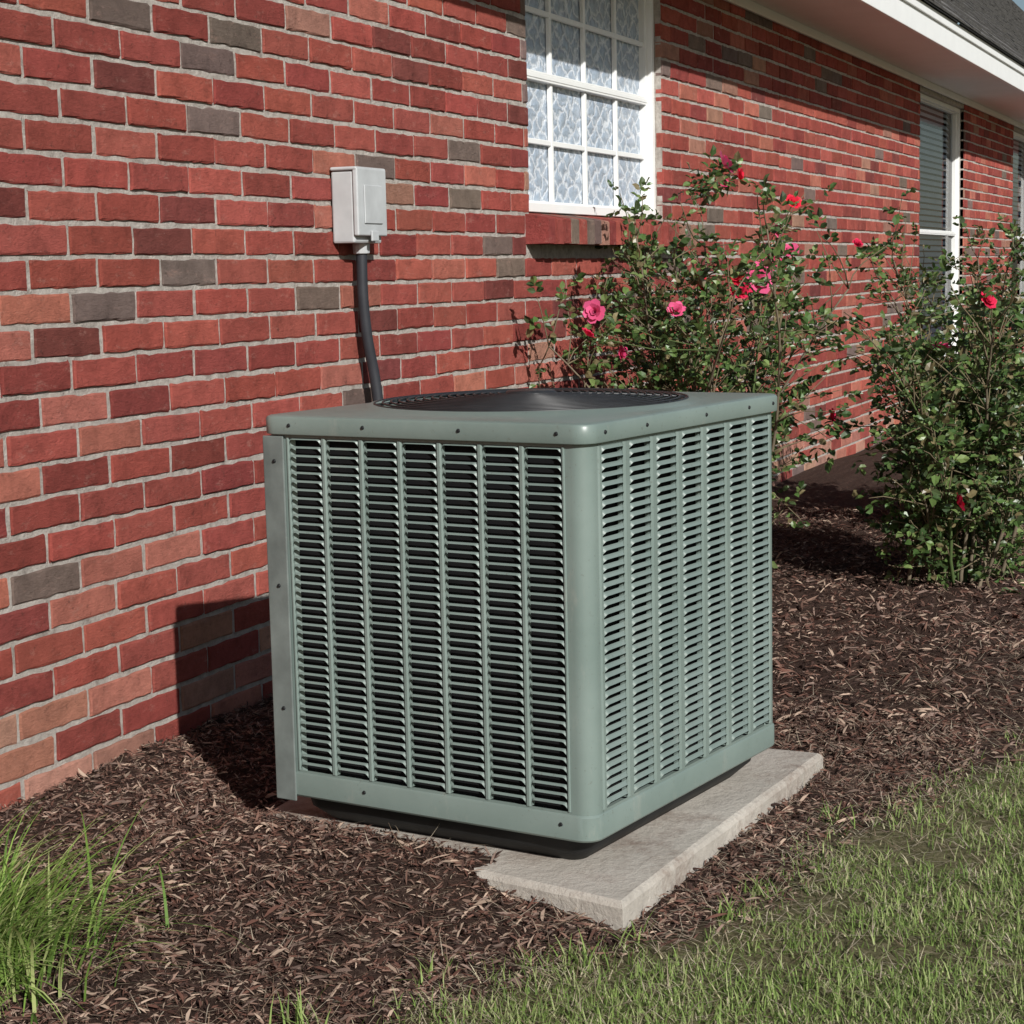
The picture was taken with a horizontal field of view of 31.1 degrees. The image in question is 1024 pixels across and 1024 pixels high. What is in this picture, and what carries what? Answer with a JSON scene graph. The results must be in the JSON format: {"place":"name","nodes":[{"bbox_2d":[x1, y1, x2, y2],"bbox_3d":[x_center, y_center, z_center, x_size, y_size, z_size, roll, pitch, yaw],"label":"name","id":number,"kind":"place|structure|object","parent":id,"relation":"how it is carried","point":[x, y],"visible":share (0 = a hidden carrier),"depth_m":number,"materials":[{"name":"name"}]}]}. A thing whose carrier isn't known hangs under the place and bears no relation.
{"place":"outdoors","nodes":[
{"label":"outdoors","id":0,"kind":"place"},
{"bbox_2d":[0,321,1023,1023],"bbox_3d":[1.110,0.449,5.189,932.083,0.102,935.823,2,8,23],"label":"ground","id":1,"kind":"structure","parent":0,"point":[836,485],"depth_m":3.48,"materials":[{"name":"brown wood"}]},
{"bbox_2d":[0,798,253,1023],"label":"liriope plant","id":2,"kind":"object","parent":1,"relation":"on","point":[15,943],"visible":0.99,"depth_m":3.08,"materials":[{"name":"green plant"}]},
{"bbox_2d":[0,0,1023,808],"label":"brick courses","id":3,"kind":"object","parent":1,"relation":"on","point":[72,342],"visible":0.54,"depth_m":4.93,"materials":[{"name":"red brick"}]},
{"bbox_2d":[330,166,386,253],"bbox_3d":[-0.439,-0.873,5.331,0.096,0.246,0.184,2,8,23],"label":"electrical disconnect box","id":4,"kind":"object","parent":3,"relation":"attached to","point":[359,208],"visible":1,"depth_m":5.27,"materials":[{"name":"paint"}]},
{"bbox_2d":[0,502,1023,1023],"bbox_3d":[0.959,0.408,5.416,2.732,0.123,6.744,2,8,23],"label":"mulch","id":5,"kind":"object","parent":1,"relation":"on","point":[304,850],"visible":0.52,"depth_m":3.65,"materials":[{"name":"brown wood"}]},
{"bbox_2d":[0,0,1023,801],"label":"mortar","id":6,"kind":"object","parent":1,"relation":"on","point":[548,250],"visible":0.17,"depth_m":4.91,"materials":[{"name":"grey concrete"}]},
{"bbox_2d":[525,0,655,218],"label":"window frame","id":7,"kind":"object","parent":6,"relation":"attached to","point":[644,99],"visible":0.59,"depth_m":7.46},
{"bbox_2d":[525,0,640,207],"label":"window glass","id":8,"kind":"object","parent":7,"relation":"in","point":[565,38],"depth_m":7.29,"materials":[{"name":"white glass"}]},
{"bbox_2d":[919,93,959,360],"bbox_3d":[3.194,-2.118,13.933,0.070,1.957,1.796,2,8,23],"label":"window frame","id":9,"kind":"object","parent":6,"relation":"attached to","point":[953,232],"visible":0.38,"depth_m":14.64,"materials":[{"name":"white paint"}]},
{"bbox_2d":[918,105,948,349],"bbox_3d":[3.146,-2.137,13.951,0.020,1.924,1.670,2,8,23],"label":"blind","id":10,"kind":"object","parent":9,"relation":"attached to","point":[930,242],"visible":0.37,"depth_m":14.15,"materials":[{"name":"grey plastic"}]},
{"bbox_2d":[1011,131,1023,338],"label":"window frame","id":11,"kind":"object","parent":6,"relation":"attached to","point":[1018,136],"visible":0.1,"depth_m":17.71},
{"bbox_2d":[1012,141,1022,233],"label":"blind","id":12,"kind":"object","parent":11,"relation":"attached to","point":[1017,185],"visible":0.36,"depth_m":18.10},
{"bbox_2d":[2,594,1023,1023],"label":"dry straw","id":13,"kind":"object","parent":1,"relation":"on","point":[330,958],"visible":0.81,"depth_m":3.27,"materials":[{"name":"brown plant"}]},
{"bbox_2d":[263,748,822,930],"bbox_3d":[0.048,0.658,3.935,1.000,0.117,1.176,2,8,23],"label":"concrete pad","id":14,"kind":"object","parent":1,"relation":"on","point":[620,883],"visible":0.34,"depth_m":3.53,"materials":[{"name":"grey concrete"}]},
{"bbox_2d":[263,388,776,859],"bbox_3d":[0.049,0.176,3.846,0.754,0.861,0.844,3,9,32],"label":"air conditioner condenser","id":15,"kind":"object","parent":14,"relation":"on","point":[538,621],"visible":1,"depth_m":3.53,"materials":[{"name":"paint"}]},
{"bbox_2d":[356,254,382,400],"bbox_3d":[-0.206,-0.273,4.879,0.104,0.849,1.239,-4,8,-21],"label":"electrical conduit","id":16,"kind":"object","parent":15,"relation":"attached to","point":[366,328],"visible":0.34,"depth_m":5.39,"materials":[{"name":"grey plastic"}]},
{"bbox_2d":[524,145,899,567],"bbox_3d":[0.669,-0.515,6.724,1.341,1.627,1.856,-2,7,-7],"label":"rose bush","id":17,"kind":"object","parent":1,"relation":"on","point":[755,278],"visible":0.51,"depth_m":6.45,"materials":[{"name":"green plant"}]},
{"bbox_2d":[824,258,1023,594],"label":"rose bush","id":18,"kind":"object","parent":1,"relation":"on","point":[958,480],"visible":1,"depth_m":6.32,"materials":[{"name":"green plant"}]},
{"bbox_2d":[852,187,1023,525],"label":"rose bush","id":19,"kind":"object","parent":1,"relation":"on","point":[906,279],"visible":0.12,"depth_m":8.09,"materials":[{"name":"green plant"}]},
{"bbox_2d":[269,726,1023,1023],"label":"grass","id":20,"kind":"structure","parent":0,"point":[836,1004],"depth_m":3.05,"materials":[{"name":"green plant"}]},
{"bbox_2d":[918,200,1023,316],"bbox_3d":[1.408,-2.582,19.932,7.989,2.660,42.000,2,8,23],"label":"window blinds","id":21,"kind":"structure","parent":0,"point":[1018,264],"depth_m":39.04,"materials":[{"name":"grey plastic"}]},
{"bbox_2d":[919,0,1023,203],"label":"shingle roof","id":22,"kind":"structure","parent":21,"relation":"on","point":[998,25],"depth_m":19.84,"materials":[{"name":"grey"}]},
{"bbox_2d":[724,0,1023,129],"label":"fascia board","id":23,"kind":"object","parent":22,"relation":"attached to","point":[920,18],"depth_m":11.07,"materials":[{"name":"white paint"}]},
{"bbox_2d":[751,0,1023,123],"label":"soffit","id":24,"kind":"structure","parent":23,"relation":"attached to","point":[858,25],"depth_m":11.08,"materials":[{"name":"paint"}]},
{"bbox_2d":[957,0,1023,24],"label":"sky","id":25,"kind":"structure","parent":0,"point":[1020,3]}
]}

